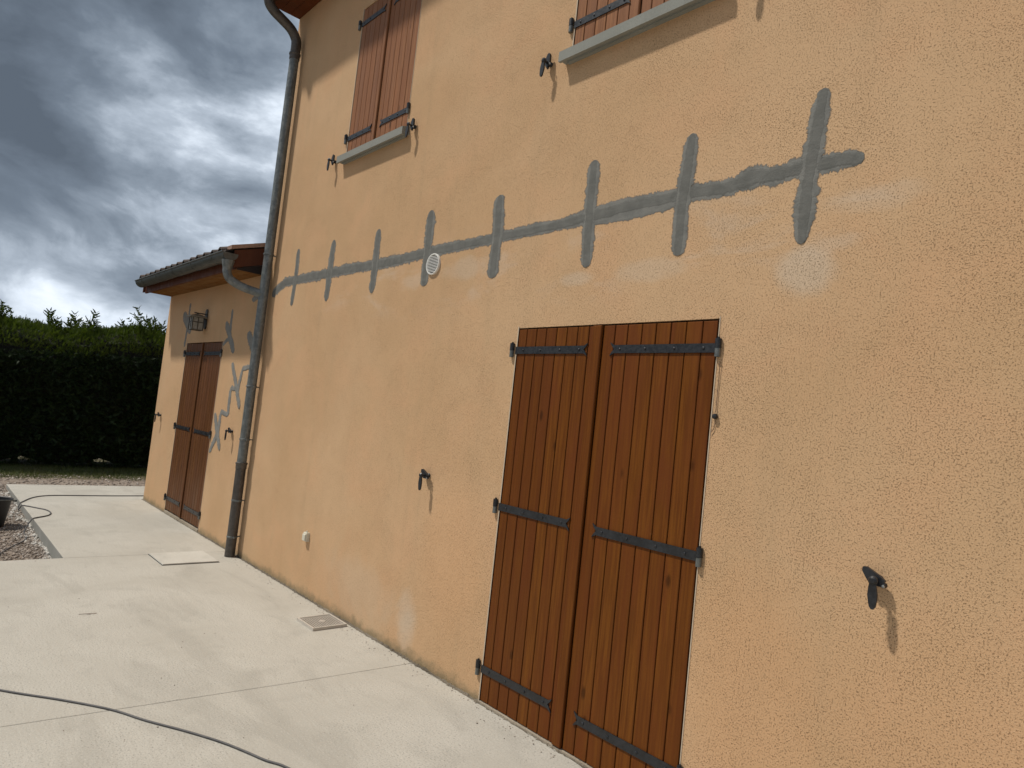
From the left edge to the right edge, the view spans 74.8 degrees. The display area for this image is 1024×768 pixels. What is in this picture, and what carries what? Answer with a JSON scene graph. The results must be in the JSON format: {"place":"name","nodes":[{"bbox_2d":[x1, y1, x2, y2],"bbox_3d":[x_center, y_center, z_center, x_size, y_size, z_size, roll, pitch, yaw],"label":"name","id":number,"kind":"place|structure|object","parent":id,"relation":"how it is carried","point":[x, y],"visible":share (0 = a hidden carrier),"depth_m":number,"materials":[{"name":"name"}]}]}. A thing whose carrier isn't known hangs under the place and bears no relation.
{"place":"outdoors","nodes":[
{"label":"outdoors","id":0,"kind":"place"},
{"bbox_2d":[0,474,145,486],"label":"gravel","id":1,"kind":"structure","parent":0,"point":[112,482],"depth_m":10.67,"materials":[{"name":"grey gravel"}]},
{"bbox_2d":[0,463,146,480],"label":"grass","id":2,"kind":"structure","parent":0,"point":[58,467],"depth_m":11.53,"materials":[{"name":"green plant"}]},
{"bbox_2d":[0,456,147,560],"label":"ground","id":3,"kind":"structure","parent":0,"point":[63,479],"depth_m":10.79,"materials":[{"name":"grey gravel"}]},
{"bbox_2d":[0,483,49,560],"bbox_3d":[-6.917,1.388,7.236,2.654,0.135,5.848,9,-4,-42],"label":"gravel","id":4,"kind":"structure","parent":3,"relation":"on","point":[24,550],"depth_m":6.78,"materials":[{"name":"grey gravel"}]},
{"bbox_2d":[0,496,16,526],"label":"bucket","id":5,"kind":"object","parent":4,"relation":"on","point":[5,502],"visible":1,"depth_m":7.25,"materials":[{"name":"black plastic"}]},
{"bbox_2d":[1,492,51,558],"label":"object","id":6,"kind":"object","parent":4,"relation":"on","point":[35,535],"visible":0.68,"depth_m":7.22,"materials":[{"name":"grey gravel"}]},
{"bbox_2d":[0,298,166,469],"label":"hedge","id":7,"kind":"object","parent":3,"relation":"on","point":[72,394],"visible":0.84,"depth_m":12.20,"materials":[{"name":"green plant"}]},
{"bbox_2d":[135,243,264,547],"bbox_3d":[-1.726,-0.435,10.080,6.495,5.189,3.542,9,-4,-42],"label":"house extension","id":8,"kind":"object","parent":3,"relation":"on","point":[191,468],"visible":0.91,"depth_m":7.93,"materials":[{"name":"paint"}]},
{"bbox_2d":[186,309,208,330],"bbox_3d":[-3.853,-0.794,8.205,0.213,0.280,0.204,9,-4,-42],"label":"wall lantern","id":9,"kind":"object","parent":8,"relation":"attached to","point":[197,321],"depth_m":8.17,"materials":[{"name":"metal"}]},
{"bbox_2d":[224,427,232,439],"bbox_3d":[-3.030,0.535,7.165,0.075,0.135,0.080,6,-3,10],"label":"shutter tieback","id":10,"kind":"object","parent":8,"relation":"attached to","point":[229,430],"visible":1,"depth_m":7.15,"materials":[{"name":"black paint"}]},
{"bbox_2d":[235,0,1023,767],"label":"house","id":11,"kind":"structure","parent":3,"relation":"on","point":[595,540],"depth_m":3.17,"materials":[{"name":"paint"}]},
{"bbox_2d":[222,0,300,556],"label":"downpipe","id":12,"kind":"object","parent":11,"relation":"attached to","point":[261,293],"visible":1,"depth_m":6.76,"materials":[{"name":"metal"}]},
{"bbox_2d":[302,531,309,541],"bbox_3d":[-1.733,1.278,5.629,0.042,0.087,0.062,9,-4,-42],"label":"outlet box","id":13,"kind":"object","parent":11,"relation":"attached to","point":[305,536],"visible":1,"depth_m":5.61,"materials":[{"name":"beige plastic"}]},
{"bbox_2d":[327,154,335,170],"bbox_3d":[-1.629,-2.004,6.073,0.088,0.158,0.060,9,-6,-42],"label":"shutter tieback","id":14,"kind":"object","parent":11,"relation":"attached to","point":[333,160],"visible":0.96,"depth_m":6.07,"materials":[{"name":"black paint"}]},
{"bbox_2d":[405,118,416,136],"bbox_3d":[-0.764,-1.953,5.110,0.088,0.158,0.060,9,-4,-42],"label":"shutter tieback","id":15,"kind":"object","parent":11,"relation":"attached to","point":[412,125],"visible":1,"depth_m":5.10,"materials":[{"name":"black paint"}]},
{"bbox_2d":[418,469,429,489],"bbox_3d":[-0.585,0.636,4.449,0.074,0.137,0.081,6,-3,10],"label":"shutter tieback","id":16,"kind":"object","parent":11,"relation":"attached to","point":[424,474],"visible":1,"depth_m":4.43,"materials":[{"name":"black paint"}]},
{"bbox_2d":[426,253,440,274],"bbox_3d":[-0.555,-0.845,4.725,0.020,0.154,0.154,9,-4,-42],"label":"vent grille","id":17,"kind":"object","parent":11,"relation":"attached to","point":[433,264],"visible":1,"depth_m":4.72,"materials":[{"name":"white plastic"}]},
{"bbox_2d":[539,53,552,76],"bbox_3d":[0.213,-1.912,4.025,0.088,0.158,0.060,9,-4,-42],"label":"shutter tieback","id":18,"kind":"object","parent":11,"relation":"attached to","point":[546,62],"visible":1,"depth_m":4.01,"materials":[{"name":"black paint"}]},
{"bbox_2d":[711,362,719,431],"bbox_3d":[0.900,0.056,2.955,0.024,0.318,0.031,9,-4,-42],"label":"pull cord","id":19,"kind":"object","parent":11,"relation":"hanging from","point":[714,416],"visible":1,"depth_m":2.95,"materials":[{"name":"black paint"}]},
{"bbox_2d":[862,566,887,609],"bbox_3d":[1.284,0.723,2.372,0.074,0.138,0.081,6,-3,10],"label":"shutter tieback","id":20,"kind":"object","parent":11,"relation":"attached to","point":[874,578],"visible":1,"depth_m":2.35,"materials":[{"name":"black paint"}]},
{"bbox_2d":[0,0,299,331],"label":"sky","id":21,"kind":"structure","parent":0,"point":[138,137],"materials":[{"name":"grey"}]},
{"bbox_2d":[0,484,585,767],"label":"terrace","id":22,"kind":"structure","parent":0,"point":[235,673],"depth_m":3.89,"materials":[{"name":"concrete"}]},
{"bbox_2d":[0,495,143,553],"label":"cable","id":23,"kind":"object","parent":22,"relation":"on","point":[18,508],"visible":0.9,"depth_m":8.04,"materials":[{"name":"grey rubber"}]},
{"bbox_2d":[0,689,289,767],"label":"cable","id":24,"kind":"object","parent":22,"relation":"on","point":[171,727],"visible":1,"depth_m":3.21,"materials":[{"name":"grey rubber"}]},
{"bbox_2d":[148,551,218,564],"bbox_3d":[-3.124,1.653,6.378,0.510,0.010,0.473,9,-4,-42],"label":"inspection cover","id":25,"kind":"object","parent":22,"relation":"on","point":[178,558],"visible":1,"depth_m":6.35,"materials":[{"name":"beige concrete"}]},
{"bbox_2d":[297,614,346,630],"bbox_3d":[-1.399,1.752,4.930,0.268,0.020,0.265,9,-4,-42],"label":"drain grate","id":26,"kind":"object","parent":22,"relation":"on","point":[321,622],"visible":1,"depth_m":4.91,"materials":[{"name":"beige concrete"}]},
{"bbox_2d":[224,552,554,757],"bbox_3d":[-1.076,1.778,4.623,0.244,0.014,5.788,9,-4,-42],"label":"grit","id":27,"kind":"object","parent":22,"relation":"on","point":[405,664],"visible":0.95,"depth_m":4.35,"materials":[{"name":"grey gravel"}]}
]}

